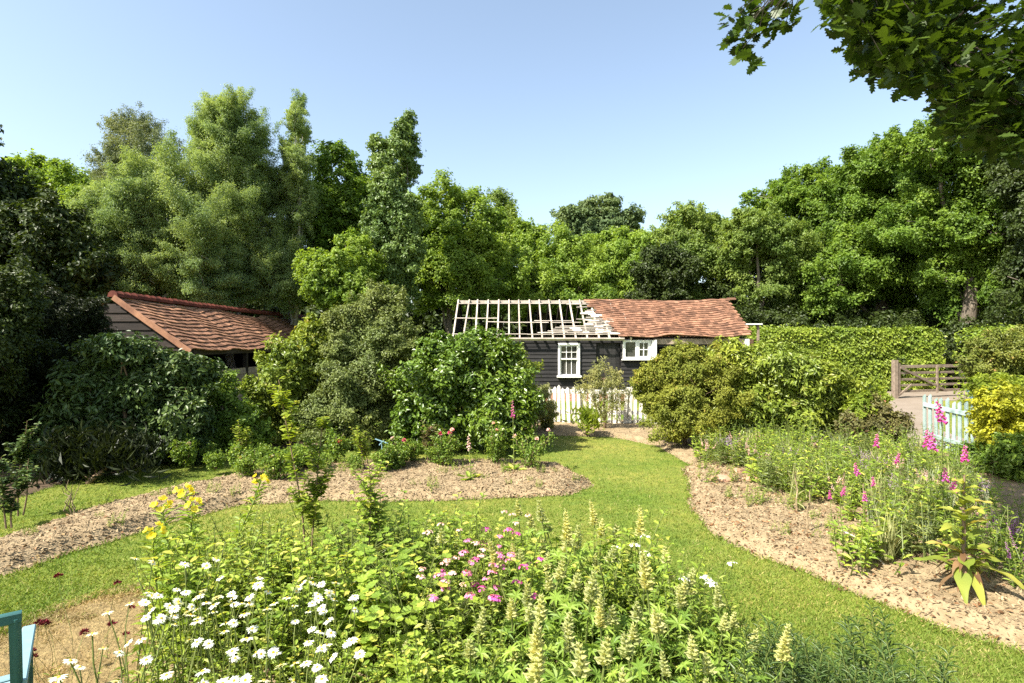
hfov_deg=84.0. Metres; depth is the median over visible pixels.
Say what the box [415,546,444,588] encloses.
mallow
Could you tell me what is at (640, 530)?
lupin
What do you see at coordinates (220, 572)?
leafy perennial
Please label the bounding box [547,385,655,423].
picket fence
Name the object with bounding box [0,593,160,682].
dry turf patch
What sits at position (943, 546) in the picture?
border plant
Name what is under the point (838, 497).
border plant
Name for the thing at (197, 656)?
daisy
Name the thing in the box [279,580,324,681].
daisy
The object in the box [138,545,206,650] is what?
leafy perennial
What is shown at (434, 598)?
sweet william
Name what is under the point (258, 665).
daisy
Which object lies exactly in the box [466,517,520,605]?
leafy perennial
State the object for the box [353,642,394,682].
leafy perennial
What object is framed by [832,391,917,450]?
shrub
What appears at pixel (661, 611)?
lupin
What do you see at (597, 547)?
leafy perennial
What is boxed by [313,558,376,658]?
leafy perennial
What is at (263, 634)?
leafy perennial
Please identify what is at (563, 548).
lupin
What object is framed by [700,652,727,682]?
lupin
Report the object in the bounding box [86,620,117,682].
scabious
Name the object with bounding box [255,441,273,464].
rose bush
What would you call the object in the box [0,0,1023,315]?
sky
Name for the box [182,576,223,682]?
daisy
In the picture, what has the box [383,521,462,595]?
mallow
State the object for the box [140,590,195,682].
daisy
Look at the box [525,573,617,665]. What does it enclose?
lupin
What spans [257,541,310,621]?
leafy perennial
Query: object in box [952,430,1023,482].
shrub
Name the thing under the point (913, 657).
goldenrod
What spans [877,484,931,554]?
border plant
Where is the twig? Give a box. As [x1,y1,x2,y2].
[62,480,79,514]
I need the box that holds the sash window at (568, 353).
[557,343,581,377]
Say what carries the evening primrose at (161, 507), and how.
on the dry turf patch
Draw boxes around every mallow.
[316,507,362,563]
[319,522,397,612]
[323,518,396,587]
[323,546,409,652]
[335,523,374,567]
[335,549,377,602]
[339,521,409,577]
[340,573,390,664]
[342,530,419,613]
[343,576,403,681]
[349,561,407,632]
[352,527,411,590]
[353,532,390,603]
[356,544,451,656]
[365,553,451,677]
[369,589,411,650]
[370,524,424,601]
[376,525,448,575]
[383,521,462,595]
[389,553,438,629]
[394,542,440,600]
[395,514,455,573]
[411,512,471,581]
[413,514,463,552]
[414,551,456,600]
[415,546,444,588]
[421,577,485,674]
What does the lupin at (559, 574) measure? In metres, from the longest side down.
0.765 x 0.586 x 0.534 m
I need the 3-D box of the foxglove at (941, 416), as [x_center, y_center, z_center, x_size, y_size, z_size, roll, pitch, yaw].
[4.949,1.477,6.412,0.588,1.654,0.531,-2,-1,-27]
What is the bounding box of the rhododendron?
[695,335,896,446]
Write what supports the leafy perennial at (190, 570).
on the front bed soil at (273, 676)
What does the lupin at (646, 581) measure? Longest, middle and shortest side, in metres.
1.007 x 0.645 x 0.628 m
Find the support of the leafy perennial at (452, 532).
on the front bed soil at (273, 676)
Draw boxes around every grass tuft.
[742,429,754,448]
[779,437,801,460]
[784,460,811,496]
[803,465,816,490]
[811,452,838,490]
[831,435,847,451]
[832,472,854,507]
[858,468,897,516]
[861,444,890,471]
[861,495,879,520]
[867,504,913,562]
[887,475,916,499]
[891,488,916,517]
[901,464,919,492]
[907,470,935,505]
[907,477,917,502]
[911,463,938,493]
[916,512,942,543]
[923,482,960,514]
[937,457,963,489]
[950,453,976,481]
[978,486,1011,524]
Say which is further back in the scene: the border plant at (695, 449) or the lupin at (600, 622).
the border plant at (695, 449)
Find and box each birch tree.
[52,125,259,337]
[77,101,186,203]
[169,82,305,368]
[250,88,327,329]
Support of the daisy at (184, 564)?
on the front bed soil at (273, 676)
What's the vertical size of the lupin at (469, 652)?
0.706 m
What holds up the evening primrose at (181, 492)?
on the dry turf patch
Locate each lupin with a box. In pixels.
[389,638,420,682]
[401,620,465,680]
[423,599,477,665]
[430,528,477,614]
[434,637,498,682]
[445,607,514,682]
[462,598,568,682]
[467,538,550,651]
[479,646,519,682]
[481,543,564,605]
[489,498,544,571]
[489,549,561,634]
[491,606,592,682]
[499,558,583,655]
[499,580,583,666]
[501,593,573,682]
[503,617,570,682]
[516,621,580,682]
[517,500,570,592]
[517,611,599,682]
[522,513,551,564]
[522,648,545,682]
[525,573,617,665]
[527,571,600,676]
[528,551,581,627]
[529,537,582,602]
[532,513,588,584]
[532,524,597,614]
[532,541,583,611]
[533,508,588,633]
[541,571,626,681]
[552,536,585,597]
[552,620,603,682]
[553,518,633,572]
[554,582,647,675]
[556,533,599,572]
[557,531,620,614]
[564,499,614,586]
[564,634,615,682]
[565,545,622,611]
[568,640,591,682]
[576,595,650,682]
[578,585,648,671]
[579,553,638,624]
[583,523,653,599]
[583,604,672,682]
[590,622,677,682]
[597,601,692,675]
[599,613,671,682]
[605,631,671,682]
[608,505,670,618]
[610,549,707,682]
[612,608,708,682]
[616,555,682,657]
[617,666,628,682]
[639,567,726,648]
[642,584,727,681]
[643,579,717,658]
[644,546,715,633]
[653,570,713,634]
[659,651,689,682]
[670,577,731,658]
[671,612,754,682]
[675,633,705,682]
[680,585,755,680]
[693,611,760,682]
[697,628,773,682]
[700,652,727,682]
[752,623,798,682]
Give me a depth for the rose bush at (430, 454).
10.11 m
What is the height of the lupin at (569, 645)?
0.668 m
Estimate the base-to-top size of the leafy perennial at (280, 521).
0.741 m
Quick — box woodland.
[164,261,1022,390]
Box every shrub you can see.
[197,369,278,456]
[231,312,338,445]
[289,278,424,449]
[501,342,543,415]
[531,383,560,428]
[570,356,630,427]
[825,380,894,419]
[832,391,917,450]
[951,324,1023,381]
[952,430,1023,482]
[961,372,1023,398]
[962,378,1023,467]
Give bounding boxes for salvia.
[984,500,1019,563]
[1002,523,1023,588]
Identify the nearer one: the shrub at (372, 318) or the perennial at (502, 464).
the perennial at (502, 464)
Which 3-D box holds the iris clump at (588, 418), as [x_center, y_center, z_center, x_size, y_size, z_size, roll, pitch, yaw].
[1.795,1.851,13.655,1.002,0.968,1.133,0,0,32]
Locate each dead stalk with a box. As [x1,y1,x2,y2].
[787,472,804,511]
[795,488,813,529]
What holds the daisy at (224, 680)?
on the front bed soil at (273, 676)
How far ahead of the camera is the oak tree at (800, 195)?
37.60 m
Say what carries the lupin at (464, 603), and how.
on the front bed soil at (273, 676)
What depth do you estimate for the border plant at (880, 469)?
8.10 m
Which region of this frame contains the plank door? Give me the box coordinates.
[597,343,619,389]
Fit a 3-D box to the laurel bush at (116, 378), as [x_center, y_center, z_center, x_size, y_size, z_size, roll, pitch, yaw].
[-7.208,1.085,10.822,3.536,2.616,2.310,0,0,0]
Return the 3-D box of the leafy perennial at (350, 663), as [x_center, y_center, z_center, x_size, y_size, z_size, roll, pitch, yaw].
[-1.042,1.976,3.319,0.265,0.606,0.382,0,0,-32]
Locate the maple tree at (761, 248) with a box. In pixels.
[696,200,827,325]
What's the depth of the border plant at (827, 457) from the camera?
8.68 m
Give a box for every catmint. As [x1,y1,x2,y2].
[700,438,715,460]
[725,436,738,458]
[746,442,761,468]
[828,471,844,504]
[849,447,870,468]
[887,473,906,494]
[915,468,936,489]
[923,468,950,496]
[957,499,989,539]
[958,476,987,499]
[969,477,994,504]
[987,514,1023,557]
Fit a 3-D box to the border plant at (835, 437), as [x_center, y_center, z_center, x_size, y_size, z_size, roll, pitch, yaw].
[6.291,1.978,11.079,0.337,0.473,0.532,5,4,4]
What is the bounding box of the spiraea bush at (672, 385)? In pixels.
[627,336,759,448]
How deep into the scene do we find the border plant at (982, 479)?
8.15 m
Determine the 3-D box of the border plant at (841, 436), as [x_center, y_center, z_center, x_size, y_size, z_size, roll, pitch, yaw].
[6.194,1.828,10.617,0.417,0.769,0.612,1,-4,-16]
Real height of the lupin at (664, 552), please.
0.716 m
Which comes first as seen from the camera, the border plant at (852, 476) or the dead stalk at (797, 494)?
the dead stalk at (797, 494)
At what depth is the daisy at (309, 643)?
3.01 m
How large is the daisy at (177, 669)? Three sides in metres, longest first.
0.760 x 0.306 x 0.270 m
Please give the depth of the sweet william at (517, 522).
5.05 m
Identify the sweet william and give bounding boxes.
[416,567,466,666]
[422,522,462,596]
[427,573,495,667]
[439,557,478,618]
[442,554,504,658]
[443,541,487,631]
[459,550,514,642]
[463,535,512,599]
[474,564,537,663]
[479,527,520,574]
[483,510,530,573]
[501,557,543,640]
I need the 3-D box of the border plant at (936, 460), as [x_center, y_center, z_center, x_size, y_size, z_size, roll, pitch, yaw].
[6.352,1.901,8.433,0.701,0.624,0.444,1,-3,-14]
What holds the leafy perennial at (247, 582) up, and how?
on the front bed soil at (273, 676)
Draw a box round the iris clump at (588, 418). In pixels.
[561,401,606,435]
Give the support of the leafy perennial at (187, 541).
on the front bed soil at (273, 676)
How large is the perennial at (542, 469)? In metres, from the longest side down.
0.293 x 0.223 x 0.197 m
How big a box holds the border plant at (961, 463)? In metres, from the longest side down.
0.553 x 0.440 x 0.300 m
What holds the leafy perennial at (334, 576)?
on the front bed soil at (273, 676)
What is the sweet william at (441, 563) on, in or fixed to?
on the front bed soil at (273, 676)
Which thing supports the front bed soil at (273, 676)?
on the lawn at (672, 470)
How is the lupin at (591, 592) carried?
on the front bed soil at (273, 676)
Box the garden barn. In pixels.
[452,298,762,400]
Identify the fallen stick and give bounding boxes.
[841,530,884,564]
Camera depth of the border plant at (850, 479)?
8.13 m
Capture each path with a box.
[887,390,970,447]
[913,446,1023,571]
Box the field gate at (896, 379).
[891,360,967,397]
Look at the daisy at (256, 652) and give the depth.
3.21 m
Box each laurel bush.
[19,330,227,466]
[373,323,546,453]
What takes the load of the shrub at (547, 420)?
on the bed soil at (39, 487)
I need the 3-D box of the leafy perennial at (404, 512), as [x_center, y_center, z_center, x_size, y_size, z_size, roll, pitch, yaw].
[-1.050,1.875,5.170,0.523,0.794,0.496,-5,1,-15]
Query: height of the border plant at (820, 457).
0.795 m
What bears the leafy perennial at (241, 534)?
on the front bed soil at (273, 676)
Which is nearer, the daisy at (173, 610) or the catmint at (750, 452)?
the daisy at (173, 610)
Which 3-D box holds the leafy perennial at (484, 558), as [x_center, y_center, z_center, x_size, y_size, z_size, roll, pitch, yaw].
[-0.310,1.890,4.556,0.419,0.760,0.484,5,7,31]
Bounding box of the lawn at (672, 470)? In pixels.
[0,382,1023,682]
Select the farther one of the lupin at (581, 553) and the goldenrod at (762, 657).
the lupin at (581, 553)
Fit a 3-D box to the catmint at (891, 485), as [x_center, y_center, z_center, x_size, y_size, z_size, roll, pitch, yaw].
[5.142,2.006,7.615,0.220,0.413,0.298,6,2,38]
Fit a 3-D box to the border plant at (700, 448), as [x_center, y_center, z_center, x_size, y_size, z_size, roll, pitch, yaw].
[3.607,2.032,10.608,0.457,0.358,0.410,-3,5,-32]
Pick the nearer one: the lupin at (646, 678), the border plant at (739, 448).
the lupin at (646, 678)
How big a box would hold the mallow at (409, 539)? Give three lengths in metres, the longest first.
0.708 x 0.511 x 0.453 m
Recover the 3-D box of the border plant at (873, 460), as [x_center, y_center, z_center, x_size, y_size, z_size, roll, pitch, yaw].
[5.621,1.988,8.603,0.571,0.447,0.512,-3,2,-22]
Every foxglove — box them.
[457,435,480,479]
[502,400,526,469]
[827,490,836,534]
[828,486,845,538]
[854,464,868,523]
[862,490,867,525]
[869,434,880,488]
[869,476,876,520]
[887,452,899,495]
[922,430,936,527]
[923,431,952,529]
[929,400,978,540]
[936,477,956,551]
[938,468,957,538]
[960,444,975,532]
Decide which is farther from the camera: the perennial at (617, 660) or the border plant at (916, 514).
the border plant at (916, 514)
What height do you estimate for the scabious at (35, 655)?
0.451 m
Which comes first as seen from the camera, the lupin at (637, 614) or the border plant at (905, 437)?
the lupin at (637, 614)
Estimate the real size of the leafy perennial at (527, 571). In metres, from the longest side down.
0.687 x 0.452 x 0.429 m
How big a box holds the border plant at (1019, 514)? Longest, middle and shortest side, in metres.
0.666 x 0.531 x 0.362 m
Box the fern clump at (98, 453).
[28,417,171,489]
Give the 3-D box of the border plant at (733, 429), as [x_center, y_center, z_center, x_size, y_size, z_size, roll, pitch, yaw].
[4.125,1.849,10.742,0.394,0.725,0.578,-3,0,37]
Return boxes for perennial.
[22,523,38,534]
[86,488,111,506]
[104,487,121,502]
[107,510,127,526]
[126,668,187,682]
[131,538,193,634]
[132,538,232,666]
[134,554,217,663]
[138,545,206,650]
[143,528,221,665]
[149,530,217,607]
[150,544,218,646]
[165,534,261,681]
[166,479,181,494]
[167,574,227,664]
[177,478,196,496]
[186,548,235,605]
[190,546,226,608]
[194,664,218,682]
[197,661,229,682]
[198,515,288,655]
[204,573,279,671]
[206,482,222,492]
[208,500,263,578]
[208,539,255,655]
[208,557,263,657]
[209,515,263,593]
[210,523,257,590]
[211,539,262,617]
[213,562,271,662]
[221,572,300,670]
[222,536,298,608]
[224,627,300,682]
[230,483,240,497]
[230,533,293,589]
[234,510,281,576]
[238,532,293,585]
[243,530,331,656]
[244,544,305,682]
[248,523,290,570]
[250,526,304,578]
[250,649,309,682]
[251,541,317,638]
[253,541,288,605]
[257,517,292,557]
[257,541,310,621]
[261,583,315,679]
[263,534,311,638]
[263,555,349,666]
[267,521,298,599]
[279,532,347,599]
[283,639,328,682]
[284,513,332,578]
[287,496,348,569]
[287,548,331,645]
[294,546,342,605]
[294,558,341,637]
[296,536,339,599]
[309,621,360,682]
[311,534,338,596]
[311,549,361,638]
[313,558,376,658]
[318,529,357,595]
[318,548,384,663]
[323,636,359,682]
[337,452,349,467]
[350,459,363,473]
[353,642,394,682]
[360,630,428,682]
[360,649,426,682]
[364,490,430,545]
[367,499,420,559]
[374,547,442,671]
[374,620,403,680]
[376,512,434,575]
[380,616,428,682]
[382,499,438,564]
[394,614,471,682]
[397,647,453,682]
[403,550,473,638]
[420,640,471,682]
[422,650,477,682]
[426,473,438,492]
[431,491,486,566]
[436,622,504,682]
[438,508,490,611]
[442,530,491,614]
[443,572,507,673]
[444,513,486,587]
[445,606,492,682]
[447,511,502,604]
[451,535,494,635]
[452,522,488,575]
[463,558,510,643]
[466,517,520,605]
[471,449,486,460]
[474,544,512,621]
[477,628,530,682]
[484,526,541,608]
[485,556,544,643]
[486,523,516,575]
[492,524,540,576]
[500,457,510,467]
[503,534,581,658]
[504,537,544,602]
[523,545,546,591]
[536,463,544,472]
[564,576,606,648]
[571,470,580,481]
[571,546,639,645]
[572,555,624,643]
[582,640,648,682]
[584,524,638,608]
[585,533,652,617]
[591,541,652,644]
[605,509,667,592]
[605,661,636,682]
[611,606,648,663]
[612,652,660,681]
[616,551,686,659]
[616,552,654,622]
[618,614,667,678]
[639,582,689,679]
[648,536,710,633]
[665,625,715,681]
[675,639,716,682]
[686,662,746,682]
[689,568,747,668]
[697,461,719,482]
[702,449,717,464]
[723,614,777,682]
[725,486,742,497]
[728,465,751,482]
[743,484,760,500]
[747,491,765,506]
[759,488,783,502]
[771,521,790,534]
[780,491,805,509]
[789,485,814,500]
[809,508,820,518]
[811,522,843,543]
[815,518,831,527]
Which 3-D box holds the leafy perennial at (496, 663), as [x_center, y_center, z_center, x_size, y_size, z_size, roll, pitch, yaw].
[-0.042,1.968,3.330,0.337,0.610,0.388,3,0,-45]
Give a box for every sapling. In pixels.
[266,376,335,594]
[349,460,396,581]
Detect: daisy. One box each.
[48,647,108,682]
[49,632,101,682]
[102,602,137,682]
[113,603,173,682]
[122,557,170,682]
[132,605,179,682]
[139,594,181,682]
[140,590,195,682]
[152,602,202,682]
[160,637,209,682]
[173,557,219,682]
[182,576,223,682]
[185,594,231,682]
[185,601,244,681]
[192,589,237,681]
[198,639,251,682]
[209,595,253,682]
[215,576,270,674]
[216,677,230,682]
[223,581,263,679]
[228,618,278,682]
[239,602,278,679]
[239,608,283,682]
[258,678,295,682]
[275,617,332,682]
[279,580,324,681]
[282,577,325,679]
[288,595,325,682]
[300,644,325,682]
[301,581,336,682]
[308,626,356,682]
[312,650,365,682]
[314,582,356,677]
[315,674,327,682]
[319,595,364,682]
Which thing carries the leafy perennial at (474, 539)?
on the front bed soil at (273, 676)
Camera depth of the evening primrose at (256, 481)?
5.44 m
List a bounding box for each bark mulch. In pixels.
[0,457,591,574]
[534,419,696,462]
[682,451,1023,652]
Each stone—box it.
[708,474,732,481]
[732,468,743,472]
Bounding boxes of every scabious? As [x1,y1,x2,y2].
[33,618,43,676]
[33,652,38,676]
[37,622,75,672]
[40,619,58,676]
[43,618,68,680]
[52,573,73,677]
[71,627,89,682]
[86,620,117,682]
[97,605,135,679]
[103,580,121,657]
[107,630,129,682]
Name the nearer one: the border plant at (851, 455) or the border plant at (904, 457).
the border plant at (904, 457)
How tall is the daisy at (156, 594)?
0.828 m
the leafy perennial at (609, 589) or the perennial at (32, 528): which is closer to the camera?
the leafy perennial at (609, 589)
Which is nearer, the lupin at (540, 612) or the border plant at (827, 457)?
the lupin at (540, 612)
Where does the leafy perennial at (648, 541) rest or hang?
on the front bed soil at (273, 676)
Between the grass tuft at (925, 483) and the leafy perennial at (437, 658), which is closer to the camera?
the leafy perennial at (437, 658)
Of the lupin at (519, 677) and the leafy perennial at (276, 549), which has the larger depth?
the leafy perennial at (276, 549)
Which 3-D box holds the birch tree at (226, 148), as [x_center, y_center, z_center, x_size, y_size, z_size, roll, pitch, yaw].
[-13.065,-4.856,27.015,6.659,14.397,5.931,0,0,0]
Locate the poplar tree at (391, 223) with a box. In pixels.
[358,107,430,323]
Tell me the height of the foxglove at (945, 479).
0.928 m
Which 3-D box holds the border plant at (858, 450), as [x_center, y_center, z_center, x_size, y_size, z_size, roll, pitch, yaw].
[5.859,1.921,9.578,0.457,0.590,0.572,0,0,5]
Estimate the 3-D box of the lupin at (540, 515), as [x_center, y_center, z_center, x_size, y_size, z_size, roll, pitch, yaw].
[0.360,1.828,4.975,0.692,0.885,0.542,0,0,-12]
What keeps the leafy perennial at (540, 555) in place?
on the front bed soil at (273, 676)
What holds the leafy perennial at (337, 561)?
on the front bed soil at (273, 676)
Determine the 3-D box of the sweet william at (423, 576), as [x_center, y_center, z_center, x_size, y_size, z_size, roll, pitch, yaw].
[-0.483,1.911,3.910,0.376,0.721,0.346,3,-2,-7]
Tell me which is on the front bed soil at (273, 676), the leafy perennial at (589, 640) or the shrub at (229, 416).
the leafy perennial at (589, 640)
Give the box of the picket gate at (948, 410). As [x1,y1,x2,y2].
[923,394,973,449]
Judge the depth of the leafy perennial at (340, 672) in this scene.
3.65 m
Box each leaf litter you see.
[3,458,590,567]
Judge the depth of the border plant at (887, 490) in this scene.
6.67 m
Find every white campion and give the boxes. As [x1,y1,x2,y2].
[613,534,650,612]
[679,561,737,667]
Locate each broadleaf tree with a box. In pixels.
[2,148,97,208]
[291,225,399,357]
[405,167,532,335]
[471,186,535,335]
[494,215,618,336]
[583,225,659,299]
[623,238,753,335]
[647,199,728,300]
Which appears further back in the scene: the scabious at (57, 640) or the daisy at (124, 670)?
the scabious at (57, 640)
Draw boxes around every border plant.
[690,425,723,455]
[691,431,710,458]
[694,442,716,459]
[698,428,720,458]
[704,420,728,448]
[708,431,718,447]
[710,442,734,462]
[712,435,741,465]
[721,421,741,453]
[726,430,754,467]
[728,441,751,466]
[732,433,756,459]
[738,442,767,470]
[742,447,786,476]
[746,433,773,463]
[748,456,764,482]
[749,465,778,487]
[752,415,784,451]
[752,429,789,454]
[752,430,782,465]
[752,448,799,492]
[754,419,783,441]
[755,427,791,458]
[756,431,782,455]
[756,451,781,487]
[758,443,793,476]
[767,451,803,493]
[768,442,798,481]
[768,446,798,464]
[769,418,794,436]
[774,427,789,446]
[775,450,805,491]
[776,434,812,476]
[787,418,819,446]
[787,435,813,458]
[787,459,824,488]
[789,422,821,458]
[790,432,822,451]
[790,436,824,470]
[790,447,831,478]
[791,422,820,451]
[792,446,836,502]
[794,415,817,442]
[797,437,826,461]
[798,444,825,472]
[807,442,843,483]
[807,465,830,499]
[808,431,831,447]
[811,439,844,456]
[815,438,851,494]
[815,440,844,473]
[819,453,845,481]
[820,454,851,501]
[821,419,842,441]
[822,438,839,458]
[822,478,862,504]
[823,419,851,450]
[826,438,842,467]
[826,506,912,575]
[827,475,860,520]
[830,430,844,447]
[830,521,885,565]
[831,445,864,482]
[833,445,853,468]
[833,452,878,509]
[836,450,871,492]
[837,458,888,496]
[838,461,869,495]
[840,429,875,464]
[840,431,862,455]
[841,445,873,466]
[844,512,893,560]
[845,463,881,480]
[847,438,877,469]
[853,469,881,496]
[855,427,898,466]
[857,431,891,459]
[862,484,918,551]
[866,432,885,453]
[866,458,897,489]
[868,435,909,462]
[868,456,912,498]
[868,459,908,487]
[868,507,920,559]
[870,436,903,471]
[872,488,905,529]
[873,469,912,514]
[874,501,935,547]
[875,479,915,518]
[877,426,906,452]
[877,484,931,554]
[878,442,925,488]
[880,438,918,467]
[887,472,940,510]
[890,497,943,563]
[892,424,921,451]
[897,422,927,462]
[898,439,942,483]
[898,487,939,520]
[899,435,928,459]
[899,460,931,483]
[901,446,951,487]
[902,428,931,464]
[903,450,933,477]
[907,491,952,534]
[910,492,958,525]
[911,434,947,472]
[911,477,939,501]
[912,422,937,460]
[917,449,958,479]
[921,477,976,536]
[924,440,961,467]
[925,443,954,468]
[927,453,957,471]
[927,500,988,569]
[930,456,985,502]
[933,486,961,525]
[935,445,958,474]
[936,470,984,513]
[937,514,1001,568]
[938,458,960,491]
[939,464,977,503]
[939,499,1016,557]
[942,437,963,475]
[944,460,977,481]
[950,456,974,485]
[953,447,991,486]
[955,473,1003,519]
[962,471,996,490]
[966,499,1013,577]
[968,514,1001,563]
[989,517,1023,577]
[999,489,1023,556]
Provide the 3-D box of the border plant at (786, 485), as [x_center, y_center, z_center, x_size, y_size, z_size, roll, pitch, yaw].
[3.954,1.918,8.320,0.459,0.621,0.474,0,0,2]
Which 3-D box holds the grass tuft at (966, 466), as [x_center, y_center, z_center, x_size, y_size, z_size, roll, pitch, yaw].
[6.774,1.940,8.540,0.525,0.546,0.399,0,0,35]
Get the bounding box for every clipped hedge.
[743,322,946,390]
[950,323,1023,404]
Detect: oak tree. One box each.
[0,124,128,310]
[283,138,371,328]
[549,192,650,244]
[713,0,1023,170]
[738,155,852,320]
[780,124,954,323]
[858,104,1023,387]
[979,157,1023,326]
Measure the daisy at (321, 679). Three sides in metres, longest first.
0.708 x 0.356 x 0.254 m
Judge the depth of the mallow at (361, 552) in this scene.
4.22 m
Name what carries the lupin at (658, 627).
on the front bed soil at (273, 676)
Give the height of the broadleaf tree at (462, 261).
11.754 m
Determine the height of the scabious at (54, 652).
0.451 m
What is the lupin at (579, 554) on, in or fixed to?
on the front bed soil at (273, 676)
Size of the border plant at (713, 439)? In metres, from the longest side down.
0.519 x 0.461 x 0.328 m
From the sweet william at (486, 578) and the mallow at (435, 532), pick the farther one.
the mallow at (435, 532)
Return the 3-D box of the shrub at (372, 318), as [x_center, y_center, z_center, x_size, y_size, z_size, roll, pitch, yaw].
[-3.247,0.494,12.602,2.990,3.844,2.567,0,0,0]
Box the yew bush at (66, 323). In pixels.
[0,284,117,462]
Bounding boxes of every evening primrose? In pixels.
[131,521,169,632]
[149,495,185,601]
[172,483,214,579]
[177,496,204,577]
[223,473,270,577]
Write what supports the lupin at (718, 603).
on the front bed soil at (273, 676)
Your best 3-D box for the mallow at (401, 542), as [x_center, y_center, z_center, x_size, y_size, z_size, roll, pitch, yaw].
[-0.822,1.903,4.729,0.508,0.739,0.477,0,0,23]
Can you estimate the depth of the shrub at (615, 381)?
14.52 m
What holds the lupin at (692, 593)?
on the front bed soil at (273, 676)
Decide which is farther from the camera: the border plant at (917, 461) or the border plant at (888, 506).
the border plant at (917, 461)
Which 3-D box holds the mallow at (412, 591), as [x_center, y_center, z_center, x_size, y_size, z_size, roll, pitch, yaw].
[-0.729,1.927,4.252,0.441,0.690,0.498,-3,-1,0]
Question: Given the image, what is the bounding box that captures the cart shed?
[97,291,327,409]
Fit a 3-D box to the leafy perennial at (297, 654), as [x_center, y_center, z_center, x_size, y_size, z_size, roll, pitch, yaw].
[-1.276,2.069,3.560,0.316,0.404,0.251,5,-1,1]
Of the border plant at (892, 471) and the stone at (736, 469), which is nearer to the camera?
the border plant at (892, 471)
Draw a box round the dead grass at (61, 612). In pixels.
[0,577,224,682]
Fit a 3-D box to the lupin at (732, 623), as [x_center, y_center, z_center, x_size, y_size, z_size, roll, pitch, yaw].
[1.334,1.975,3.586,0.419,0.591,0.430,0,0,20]
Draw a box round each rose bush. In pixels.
[0,455,38,528]
[2,419,41,515]
[168,433,199,466]
[199,442,216,460]
[201,448,226,470]
[225,441,256,473]
[230,419,252,451]
[234,447,260,477]
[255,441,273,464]
[256,447,293,479]
[270,444,304,471]
[289,440,318,467]
[316,451,332,466]
[322,426,353,462]
[345,452,365,469]
[350,425,373,469]
[353,442,372,457]
[369,443,393,470]
[378,443,409,470]
[382,435,413,463]
[400,438,424,460]
[420,420,442,460]
[424,438,444,463]
[427,428,461,465]
[482,422,509,462]
[511,428,557,467]
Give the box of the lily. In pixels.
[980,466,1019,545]
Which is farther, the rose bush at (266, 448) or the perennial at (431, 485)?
the rose bush at (266, 448)
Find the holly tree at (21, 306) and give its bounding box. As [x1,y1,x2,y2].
[0,252,63,452]
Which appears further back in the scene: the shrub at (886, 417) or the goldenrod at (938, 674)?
the shrub at (886, 417)
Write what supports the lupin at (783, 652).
on the front bed soil at (273, 676)
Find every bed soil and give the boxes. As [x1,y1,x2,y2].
[0,428,526,504]
[147,601,784,682]
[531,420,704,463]
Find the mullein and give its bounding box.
[913,473,1023,605]
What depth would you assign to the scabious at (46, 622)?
3.67 m
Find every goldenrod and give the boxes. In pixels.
[721,622,785,682]
[721,667,785,682]
[742,619,775,681]
[749,633,805,682]
[757,612,808,682]
[769,620,797,677]
[783,642,825,682]
[787,656,836,682]
[789,634,818,682]
[790,653,824,682]
[793,633,830,682]
[800,629,821,682]
[802,668,895,682]
[808,637,864,682]
[815,642,847,682]
[829,613,895,682]
[829,648,861,682]
[835,601,906,682]
[840,656,899,682]
[859,659,907,682]
[875,631,960,682]
[898,654,957,682]
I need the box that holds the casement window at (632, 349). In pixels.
[621,340,656,359]
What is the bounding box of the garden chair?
[0,610,35,682]

